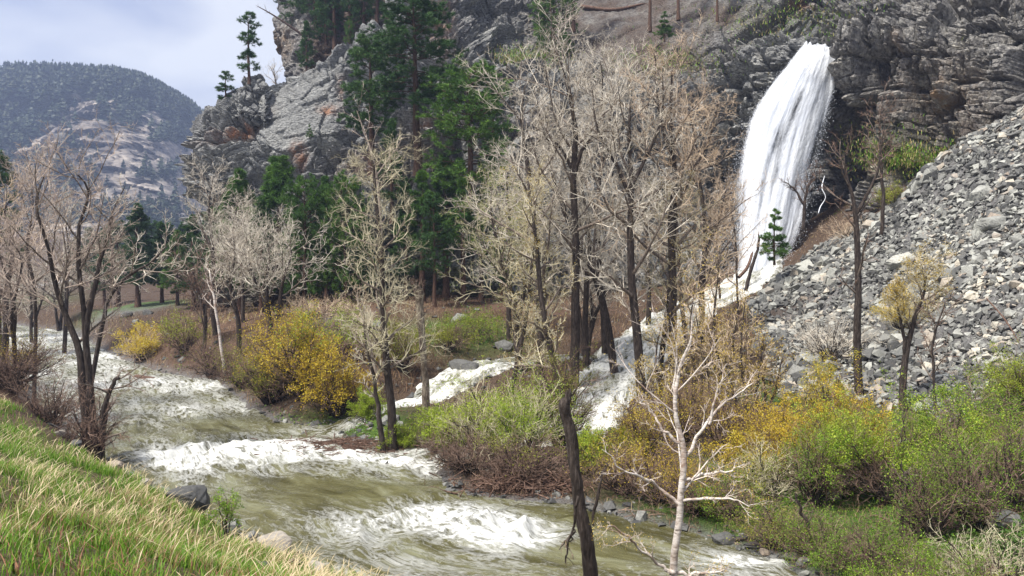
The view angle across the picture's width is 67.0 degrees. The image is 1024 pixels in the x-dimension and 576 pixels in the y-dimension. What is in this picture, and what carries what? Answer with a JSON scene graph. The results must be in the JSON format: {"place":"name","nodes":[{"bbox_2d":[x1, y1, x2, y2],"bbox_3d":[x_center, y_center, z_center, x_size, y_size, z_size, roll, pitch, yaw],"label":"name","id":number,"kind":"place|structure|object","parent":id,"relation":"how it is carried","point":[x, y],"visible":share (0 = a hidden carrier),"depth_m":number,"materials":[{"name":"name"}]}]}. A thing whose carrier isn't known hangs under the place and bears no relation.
{"place":"outdoors","nodes":[
{"label":"outdoors","id":0,"kind":"place"},
{"bbox_2d":[0,87,207,245],"bbox_3d":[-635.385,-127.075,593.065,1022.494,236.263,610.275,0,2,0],"label":"mountain","id":1,"kind":"structure","parent":0,"point":[134,148],"depth_m":536.88,"materials":[{"name":"stone"}]},
{"bbox_2d":[0,59,207,246],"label":"mountain forest","id":2,"kind":"object","parent":1,"relation":"on","point":[121,87],"visible":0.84,"depth_m":578.88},
{"bbox_2d":[0,0,285,108],"label":"sky","id":3,"kind":"structure","parent":0,"point":[186,45],"materials":[{"name":"white"}]},
{"bbox_2d":[2,323,798,575],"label":"river","id":4,"kind":"structure","parent":0,"point":[394,514],"depth_m":22.86,"materials":[{"name":"liquid"}]},
{"bbox_2d":[0,105,1023,575],"bbox_3d":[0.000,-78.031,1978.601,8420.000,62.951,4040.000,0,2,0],"label":"ground","id":5,"kind":"structure","parent":0,"point":[934,205],"depth_m":39.75,"materials":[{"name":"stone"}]},
{"bbox_2d":[0,204,60,395],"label":"bare tree","id":6,"kind":"object","parent":5,"relation":"on","point":[12,316],"visible":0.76,"depth_m":33.60,"materials":[{"name":"grey plant"}]},
{"bbox_2d":[0,325,74,393],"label":"shrub","id":7,"kind":"object","parent":5,"relation":"on","point":[31,366],"visible":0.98,"depth_m":33.20,"materials":[{"name":"brown plant"}]},
{"bbox_2d":[0,142,99,403],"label":"bare tree","id":8,"kind":"object","parent":5,"relation":"on","point":[31,276],"visible":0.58,"depth_m":36.93,"materials":[{"name":"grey plant"}]},
{"bbox_2d":[0,362,102,429],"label":"shrub","id":9,"kind":"object","parent":5,"relation":"on","point":[36,408],"visible":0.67,"depth_m":29.49,"materials":[{"name":"brown plant"}]},
{"bbox_2d":[0,102,143,449],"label":"bare tree","id":10,"kind":"object","parent":5,"relation":"on","point":[84,362],"visible":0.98,"depth_m":27.45,"materials":[{"name":"brown plant"}]},
{"bbox_2d":[8,175,139,353],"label":"bare tree","id":11,"kind":"object","parent":5,"relation":"on","point":[66,303],"visible":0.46,"depth_m":61.95,"materials":[{"name":"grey plant"}]},
{"bbox_2d":[49,368,132,460],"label":"shrub","id":12,"kind":"object","parent":5,"relation":"on","point":[91,436],"visible":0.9,"depth_m":26.77,"materials":[{"name":"brown plant"}]},
{"bbox_2d":[108,318,162,362],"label":"shrub","id":13,"kind":"object","parent":5,"relation":"on","point":[133,348],"visible":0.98,"depth_m":55.86,"materials":[{"name":"yellow plant"}]},
{"bbox_2d":[82,173,193,428],"bbox_3d":[-15.948,0.791,32.855,4.111,11.527,3.586,2,2,45],"label":"bare tree","id":14,"kind":"object","parent":5,"relation":"on","point":[99,340],"visible":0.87,"depth_m":32.97,"materials":[{"name":"grey plant"}]},
{"bbox_2d":[108,202,169,307],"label":"pine tree","id":15,"kind":"object","parent":5,"relation":"on","point":[137,214],"visible":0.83,"depth_m":83.74,"materials":[{"name":"green plant"}]},
{"bbox_2d":[143,303,212,354],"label":"shrub","id":16,"kind":"object","parent":5,"relation":"on","point":[178,335],"visible":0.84,"depth_m":52.06,"materials":[{"name":"green plant"}]},
{"bbox_2d":[161,230,227,360],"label":"bare tree","id":17,"kind":"object","parent":5,"relation":"on","point":[198,289],"visible":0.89,"depth_m":49.88,"materials":[{"name":"grey plant"}]},
{"bbox_2d":[0,393,406,575],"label":"grass","id":18,"kind":"structure","parent":5,"relation":"on","point":[102,469],"depth_m":11.95,"materials":[{"name":"green plant"}]},
{"bbox_2d":[175,151,260,335],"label":"bare tree","id":19,"kind":"object","parent":5,"relation":"on","point":[213,319],"visible":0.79,"depth_m":51.87,"materials":[{"name":"grey plant"}]},
{"bbox_2d":[201,167,273,313],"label":"pine tree","id":20,"kind":"object","parent":5,"relation":"on","point":[240,185],"visible":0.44,"depth_m":61.32,"materials":[{"name":"green plant"}]},
{"bbox_2d":[197,192,280,360],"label":"bare tree","id":21,"kind":"object","parent":5,"relation":"on","point":[232,270],"visible":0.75,"depth_m":47.87,"materials":[{"name":"grey plant"}]},
{"bbox_2d":[213,329,296,404],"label":"shrub","id":22,"kind":"object","parent":5,"relation":"on","point":[275,395],"visible":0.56,"depth_m":37.50,"materials":[{"name":"plant"}]},
{"bbox_2d":[196,201,351,346],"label":"bare tree","id":23,"kind":"object","parent":5,"relation":"on","point":[249,266],"visible":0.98,"depth_m":46.88,"materials":[{"name":"beige plant"}]},
{"bbox_2d":[244,153,310,304],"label":"pine tree","id":24,"kind":"object","parent":5,"relation":"on","point":[277,174],"visible":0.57,"depth_m":65.09,"materials":[{"name":"green plant"}]},
{"bbox_2d":[235,295,374,403],"bbox_3d":[-9.862,2.989,36.941,6.902,5.263,6.786,0,2,-16],"label":"shrub","id":25,"kind":"object","parent":5,"relation":"on","point":[286,347],"visible":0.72,"depth_m":36.08,"materials":[{"name":"yellow plant"}]},
{"bbox_2d":[273,172,336,306],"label":"pine tree","id":26,"kind":"object","parent":5,"relation":"on","point":[299,214],"visible":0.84,"depth_m":59.56,"materials":[{"name":"green plant"}]},
{"bbox_2d":[277,323,383,421],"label":"shrub","id":27,"kind":"object","parent":5,"relation":"on","point":[324,387],"visible":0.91,"depth_m":34.98,"materials":[{"name":"yellow plant"}]},
{"bbox_2d":[272,0,388,77],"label":"wooded crag","id":28,"kind":"structure","parent":5,"relation":"on","point":[286,41],"depth_m":93.20,"materials":[{"name":"grey stone"}]},
{"bbox_2d":[251,429,423,457],"bbox_3d":[-6.336,6.056,29.793,8.328,0.630,4.152,0,2,0],"label":"bar debris","id":29,"kind":"object","parent":5,"relation":"on","point":[359,443],"visible":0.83,"depth_m":29.56,"materials":[{"name":"wood"}]},
{"bbox_2d":[314,169,376,302],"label":"pine tree","id":30,"kind":"object","parent":5,"relation":"on","point":[338,182],"visible":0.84,"depth_m":59.43,"materials":[{"name":"green plant"}]},
{"bbox_2d":[174,0,524,314],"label":"rock dome","id":31,"kind":"object","parent":5,"relation":"on","point":[315,97],"visible":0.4,"depth_m":74.94,"materials":[{"name":"grey stone"}]},
{"bbox_2d":[231,74,272,126],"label":"rock outcrop","id":32,"kind":"object","parent":31,"relation":"on","point":[251,103],"visible":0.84,"depth_m":77.21,"materials":[{"name":"grey stone"}]},
{"bbox_2d":[335,33,406,175],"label":"pine tree","id":33,"kind":"object","parent":31,"relation":"on","point":[357,53],"visible":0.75,"depth_m":64.61,"materials":[{"name":"green plant"}]},
{"bbox_2d":[1,277,756,402],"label":"dead weeds","id":34,"kind":"object","parent":5,"relation":"on","point":[428,338],"visible":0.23,"depth_m":51.62,"materials":[{"name":"plant"}]},
{"bbox_2d":[320,125,454,450],"bbox_3d":[-4.698,0.135,29.118,4.839,12.907,5.089,-1,2,-25],"label":"bare tree","id":35,"kind":"object","parent":5,"relation":"on","point":[385,336],"visible":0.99,"depth_m":28.94,"materials":[{"name":"beige plant"}]},
{"bbox_2d":[377,118,414,223],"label":"pine tree","id":36,"kind":"object","parent":5,"relation":"on","point":[391,128],"visible":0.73,"depth_m":59.57,"materials":[{"name":"green plant"}]},
{"bbox_2d":[388,183,426,299],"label":"pine tree","id":37,"kind":"object","parent":5,"relation":"on","point":[393,252],"visible":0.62,"depth_m":61.65,"materials":[{"name":"green plant"}]},
{"bbox_2d":[358,0,469,175],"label":"pine tree","id":38,"kind":"object","parent":5,"relation":"on","point":[429,15],"visible":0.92,"depth_m":62.09,"materials":[{"name":"green plant"}]},
{"bbox_2d":[394,170,447,302],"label":"pine tree","id":39,"kind":"object","parent":5,"relation":"on","point":[421,176],"visible":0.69,"depth_m":59.44,"materials":[{"name":"green plant"}]},
{"bbox_2d":[412,192,455,307],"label":"pine tree","id":40,"kind":"object","parent":5,"relation":"on","point":[430,202],"visible":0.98,"depth_m":56.62,"materials":[{"name":"green plant"}]},
{"bbox_2d":[297,355,596,436],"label":"creek","id":41,"kind":"structure","parent":5,"relation":"on","point":[342,425],"depth_m":38.52,"materials":[{"name":"liquid"}]},
{"bbox_2d":[441,176,488,303],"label":"pine tree","id":42,"kind":"object","parent":5,"relation":"on","point":[462,181],"visible":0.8,"depth_m":58.81,"materials":[{"name":"green plant"}]},
{"bbox_2d":[404,413,529,482],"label":"shrub","id":43,"kind":"object","parent":5,"relation":"on","point":[456,457],"visible":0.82,"depth_m":25.48,"materials":[{"name":"brown plant"}]},
{"bbox_2d":[414,53,525,204],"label":"pine tree","id":44,"kind":"object","parent":5,"relation":"on","point":[474,113],"visible":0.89,"depth_m":59.59,"materials":[{"name":"green plant"}]},
{"bbox_2d":[415,357,552,471],"bbox_3d":[-0.991,4.315,26.982,4.847,3.965,4.855,0,2,0],"label":"shrub","id":45,"kind":"object","parent":5,"relation":"on","point":[475,419],"visible":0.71,"depth_m":26.81,"materials":[{"name":"green plant"}]},
{"bbox_2d":[447,140,547,339],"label":"cottonwood tree","id":46,"kind":"object","parent":5,"relation":"on","point":[509,317],"visible":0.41,"depth_m":46.92,"materials":[{"name":"beige plant"}]},
{"bbox_2d":[435,160,560,371],"bbox_3d":[-0.680,-1.141,39.650,6.537,11.372,4.503,0,2,0],"label":"cottonwood tree","id":47,"kind":"object","parent":5,"relation":"on","point":[499,262],"visible":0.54,"depth_m":39.83,"materials":[{"name":"beige plant"}]},
{"bbox_2d":[424,461,613,499],"bbox_3d":[0.350,6.062,23.992,6.354,1.126,2.538,0,2,0],"label":"flood debris","id":48,"kind":"object","parent":5,"relation":"on","point":[546,484],"visible":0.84,"depth_m":23.76,"materials":[{"name":"brown wood"}]},
{"bbox_2d":[462,418,585,490],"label":"shrub","id":49,"kind":"object","parent":5,"relation":"on","point":[533,457],"visible":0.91,"depth_m":24.50,"materials":[{"name":"brown plant"}]},
{"bbox_2d":[471,360,583,461],"bbox_3d":[0.663,4.296,26.327,3.659,3.659,3.814,1,2,28],"label":"shrub","id":50,"kind":"object","parent":5,"relation":"on","point":[536,417],"visible":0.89,"depth_m":26.31,"materials":[{"name":"green plant"}]},
{"bbox_2d":[497,208,562,393],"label":"cottonwood tree","id":51,"kind":"object","parent":5,"relation":"on","point":[523,331],"visible":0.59,"depth_m":36.08,"materials":[{"name":"beige plant"}]},
{"bbox_2d":[484,156,586,395],"bbox_3d":[0.934,0.044,33.405,3.225,11.556,4.634,1,2,39],"label":"cottonwood tree","id":52,"kind":"object","parent":5,"relation":"on","point":[545,330],"visible":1,"depth_m":33.44,"materials":[{"name":"beige plant"}]},
{"bbox_2d":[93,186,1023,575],"bbox_3d":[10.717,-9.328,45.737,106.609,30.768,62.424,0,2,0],"label":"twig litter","id":53,"kind":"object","parent":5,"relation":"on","point":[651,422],"visible":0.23,"depth_m":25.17,"materials":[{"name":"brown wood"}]},
{"bbox_2d":[441,0,686,389],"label":"cottonwood tree","id":54,"kind":"object","parent":5,"relation":"on","point":[573,164],"visible":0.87,"depth_m":36.76,"materials":[{"name":"beige plant"}]},
{"bbox_2d":[502,113,628,373],"bbox_3d":[2.396,-2.062,39.131,5.540,13.588,7.507,-1,2,-41],"label":"cottonwood tree","id":55,"kind":"object","parent":5,"relation":"on","point":[607,326],"visible":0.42,"depth_m":38.87,"materials":[{"name":"beige plant"}]},
{"bbox_2d":[519,331,611,447],"bbox_3d":[1.966,3.796,29.022,3.892,4.628,3.967,-1,2,-22],"label":"shrub","id":56,"kind":"object","parent":5,"relation":"on","point":[585,413],"visible":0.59,"depth_m":28.85,"materials":[{"name":"green plant"}]},
{"bbox_2d":[120,180,1023,575],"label":"undergrowth","id":57,"kind":"object","parent":5,"relation":"on","point":[1014,532],"visible":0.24,"depth_m":19.07,"materials":[{"name":"plant"}]},
{"bbox_2d":[558,388,597,575],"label":"snapped tree","id":58,"kind":"object","parent":5,"relation":"on","point":[589,560],"visible":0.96,"depth_m":13.62,"materials":[{"name":"brown plant"}]},
{"bbox_2d":[373,252,788,461],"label":"creek","id":59,"kind":"structure","parent":5,"relation":"on","point":[618,382],"depth_m":40.24,"materials":[{"name":"liquid"}]},
{"bbox_2d":[518,234,653,354],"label":"bare tree","id":60,"kind":"object","parent":5,"relation":"on","point":[592,313],"visible":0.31,"depth_m":43.88,"materials":[{"name":"brown plant"}]},
{"bbox_2d":[542,123,644,366],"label":"cottonwood tree","id":61,"kind":"object","parent":5,"relation":"on","point":[586,291],"visible":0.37,"depth_m":40.93,"materials":[{"name":"beige plant"}]},
{"bbox_2d":[548,21,676,353],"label":"cottonwood tree","id":62,"kind":"object","parent":5,"relation":"on","point":[603,335],"visible":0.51,"depth_m":42.77,"materials":[{"name":"beige plant"}]},
{"bbox_2d":[565,425,671,500],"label":"shrub","id":63,"kind":"object","parent":5,"relation":"on","point":[616,482],"visible":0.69,"depth_m":23.36,"materials":[{"name":"yellow plant"}]},
{"bbox_2d":[549,36,719,397],"bbox_3d":[5.701,-3.133,35.581,8.403,16.604,6.825,-1,2,-26],"label":"cottonwood tree","id":64,"kind":"object","parent":5,"relation":"on","point":[631,291],"visible":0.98,"depth_m":35.24,"materials":[{"name":"beige plant"}]},
{"bbox_2d":[592,378,692,465],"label":"shrub","id":65,"kind":"object","parent":5,"relation":"on","point":[634,422],"visible":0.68,"depth_m":25.83,"materials":[{"name":"brown plant"}]},
{"bbox_2d":[471,0,838,295],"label":"ledge cliff","id":66,"kind":"structure","parent":5,"relation":"on","point":[766,63],"depth_m":73.08,"materials":[{"name":"grey stone"}]},
{"bbox_2d":[527,0,585,61],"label":"pine tree","id":67,"kind":"object","parent":66,"relation":"on","point":[544,4],"visible":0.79,"depth_m":83.70,"materials":[{"name":"green plant"}]},
{"bbox_2d":[718,41,834,274],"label":"waterfall","id":68,"kind":"structure","parent":66,"relation":"on","point":[806,72],"depth_m":62.62,"materials":[{"name":"white liquid"}]},
{"bbox_2d":[627,314,692,425],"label":"bare tree","id":69,"kind":"object","parent":5,"relation":"on","point":[654,371],"visible":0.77,"depth_m":30.06,"materials":[{"name":"brown plant"}]},
{"bbox_2d":[610,435,711,512],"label":"shrub","id":70,"kind":"object","parent":5,"relation":"on","point":[654,489],"visible":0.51,"depth_m":22.45,"materials":[{"name":"yellow plant"}]},
{"bbox_2d":[585,9,753,386],"bbox_3d":[7.609,-4.032,36.685,7.316,17.667,8.910,1,2,35],"label":"cottonwood tree","id":71,"kind":"object","parent":5,"relation":"on","point":[671,274],"visible":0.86,"depth_m":36.30,"materials":[{"name":"beige plant"}]},
{"bbox_2d":[630,168,722,379],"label":"cottonwood tree","id":72,"kind":"object","parent":5,"relation":"on","point":[663,336],"visible":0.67,"depth_m":36.80,"materials":[{"name":"brown plant"}]},
{"bbox_2d":[589,244,770,575],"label":"birch tree","id":73,"kind":"object","parent":5,"relation":"on","point":[684,454],"visible":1,"depth_m":13.23,"materials":[{"name":"beige plant"}]},
{"bbox_2d":[645,365,731,444],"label":"shrub","id":74,"kind":"object","parent":5,"relation":"on","point":[681,406],"visible":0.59,"depth_m":27.93,"materials":[{"name":"brown plant"}]},
{"bbox_2d":[655,268,726,409],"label":"bare tree","id":75,"kind":"object","parent":5,"relation":"on","point":[692,348],"visible":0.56,"depth_m":32.05,"materials":[{"name":"brown plant"}]},
{"bbox_2d":[643,442,758,519],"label":"shrub","id":76,"kind":"object","parent":5,"relation":"on","point":[670,490],"visible":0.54,"depth_m":21.22,"materials":[{"name":"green plant"}]},
{"bbox_2d":[635,70,775,343],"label":"cottonwood tree","id":77,"kind":"object","parent":5,"relation":"on","point":[709,241],"visible":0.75,"depth_m":43.80,"materials":[{"name":"beige plant"}]},
{"bbox_2d":[489,0,962,185],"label":"ledge grass","id":78,"kind":"structure","parent":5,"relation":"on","point":[916,154],"depth_m":64.31,"materials":[{"name":"green plant"}]},
{"bbox_2d":[675,369,780,461],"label":"shrub","id":79,"kind":"object","parent":5,"relation":"on","point":[720,434],"visible":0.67,"depth_m":25.52,"materials":[{"name":"yellow plant"}]},
{"bbox_2d":[675,227,782,422],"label":"bare tree","id":80,"kind":"object","parent":5,"relation":"on","point":[707,373],"visible":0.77,"depth_m":30.02,"materials":[{"name":"brown plant"}]},
{"bbox_2d":[689,163,768,314],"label":"tree","id":81,"kind":"object","parent":5,"relation":"on","point":[735,245],"visible":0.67,"depth_m":49.92,"materials":[{"name":"beige plant"}]},
{"bbox_2d":[684,461,794,531],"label":"shrub","id":82,"kind":"object","parent":5,"relation":"on","point":[726,513],"visible":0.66,"depth_m":20.59,"materials":[{"name":"green plant"}]},
{"bbox_2d":[709,279,784,429],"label":"bare tree","id":83,"kind":"object","parent":5,"relation":"on","point":[759,373],"visible":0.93,"depth_m":28.06,"materials":[{"name":"brown plant"}]},
{"bbox_2d":[697,391,813,482],"bbox_3d":[7.619,4.622,23.724,3.446,2.989,2.925,1,2,37],"label":"shrub","id":84,"kind":"object","parent":5,"relation":"on","point":[765,432],"visible":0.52,"depth_m":23.53,"materials":[{"name":"yellow plant"}]},
{"bbox_2d":[706,433,822,509],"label":"shrub","id":85,"kind":"object","parent":5,"relation":"on","point":[764,468],"visible":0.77,"depth_m":21.60,"materials":[{"name":"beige plant"}]},
{"bbox_2d":[725,494,842,563],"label":"shrub","id":86,"kind":"object","parent":5,"relation":"on","point":[768,518],"visible":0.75,"depth_m":18.73,"materials":[{"name":"green plant"}]},
{"bbox_2d":[766,415,868,507],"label":"shrub","id":87,"kind":"object","parent":5,"relation":"on","point":[820,486],"visible":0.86,"depth_m":20.38,"materials":[{"name":"green plant"}]},
{"bbox_2d":[774,347,876,426],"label":"shrub","id":88,"kind":"object","parent":5,"relation":"on","point":[817,388],"visible":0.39,"depth_m":26.57,"materials":[{"name":"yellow plant"}]},
{"bbox_2d":[762,495,893,575],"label":"shrub","id":89,"kind":"object","parent":5,"relation":"on","point":[832,527],"visible":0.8,"depth_m":17.81,"materials":[{"name":"green plant"}]},
{"bbox_2d":[779,308,886,362],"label":"shrub","id":90,"kind":"object","parent":5,"relation":"on","point":[833,341],"visible":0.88,"depth_m":35.88,"materials":[{"name":"grey plant"}]},
{"bbox_2d":[779,379,907,492],"bbox_3d":[9.283,4.240,21.629,3.174,3.433,3.645,0,2,-14],"label":"shrub","id":91,"kind":"object","parent":5,"relation":"on","point":[820,418],"visible":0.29,"depth_m":21.33,"materials":[{"name":"green plant"}]},
{"bbox_2d":[794,369,899,461],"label":"shrub","id":92,"kind":"object","parent":5,"relation":"on","point":[856,402],"visible":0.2,"depth_m":23.70,"materials":[{"name":"yellow plant"}]},
{"bbox_2d":[815,116,894,397],"bbox_3d":[13.743,-1.182,30.996,2.773,11.487,2.639,-1,2,-36],"label":"cottonwood tree","id":93,"kind":"object","parent":5,"relation":"on","point":[858,261],"visible":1,"depth_m":30.89,"materials":[{"name":"brown plant"}]},
{"bbox_2d":[796,500,938,575],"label":"shrub","id":94,"kind":"object","parent":5,"relation":"on","point":[881,542],"visible":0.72,"depth_m":16.85,"materials":[{"name":"green plant"}]},
{"bbox_2d":[803,362,985,511],"bbox_3d":[9.824,3.809,20.141,4.171,3.921,4.107,0,2,0],"label":"shrub","id":95,"kind":"object","parent":5,"relation":"on","point":[875,488],"visible":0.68,"depth_m":19.99,"materials":[{"name":"green plant"}]},
{"bbox_2d":[828,514,994,575],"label":"shrub","id":96,"kind":"object","parent":5,"relation":"on","point":[918,553],"visible":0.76,"depth_m":15.78,"materials":[{"name":"green plant"}]},
{"bbox_2d":[878,239,957,411],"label":"tree","id":97,"kind":"object","parent":5,"relation":"on","point":[899,305],"visible":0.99,"depth_m":27.98,"materials":[{"name":"beige plant"}]},
{"bbox_2d":[815,0,1023,221],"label":"jointed cliff","id":98,"kind":"structure","parent":5,"relation":"on","point":[946,80],"depth_m":58.42,"materials":[{"name":"grey stone"}]},
{"bbox_2d":[873,441,991,543],"bbox_3d":[9.347,4.585,17.190,2.239,2.366,2.514,-1,2,-23],"label":"shrub","id":99,"kind":"object","parent":5,"relation":"on","point":[925,511],"visible":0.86,"depth_m":17.13,"materials":[{"name":"brown plant"}]},
{"bbox_2d":[885,374,1023,480],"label":"shrub","id":100,"kind":"object","parent":5,"relation":"on","point":[925,418],"visible":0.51,"depth_m":20.42,"materials":[{"name":"green plant"}]},
{"bbox_2d":[902,414,1023,532],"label":"shrub","id":101,"kind":"object","parent":5,"relation":"on","point":[977,521],"visible":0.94,"depth_m":16.91,"materials":[{"name":"green plant"}]},
{"bbox_2d":[905,532,1023,575],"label":"shrub","id":102,"kind":"object","parent":5,"relation":"on","point":[978,568],"visible":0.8,"depth_m":14.78,"materials":[{"name":"green plant"}]},
{"bbox_2d":[924,516,1023,575],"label":"shrub","id":103,"kind":"object","parent":5,"relation":"on","point":[992,558],"visible":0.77,"depth_m":15.01,"materials":[{"name":"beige plant"}]},
{"bbox_2d":[924,360,1023,432],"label":"shrub","id":104,"kind":"object","parent":5,"relation":"on","point":[979,400],"visible":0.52,"depth_m":23.55,"materials":[{"name":"green plant"}]},
{"bbox_2d":[942,402,1023,512],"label":"shrub","id":105,"kind":"object","parent":5,"relation":"on","point":[1010,459],"visible":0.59,"depth_m":17.65,"materials":[{"name":"green plant"}]},
{"bbox_2d":[964,332,1023,418],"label":"shrub","id":106,"kind":"object","parent":5,"relation":"on","point":[1017,371],"visible":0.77,"depth_m":24.00,"materials":[{"name":"green plant"}]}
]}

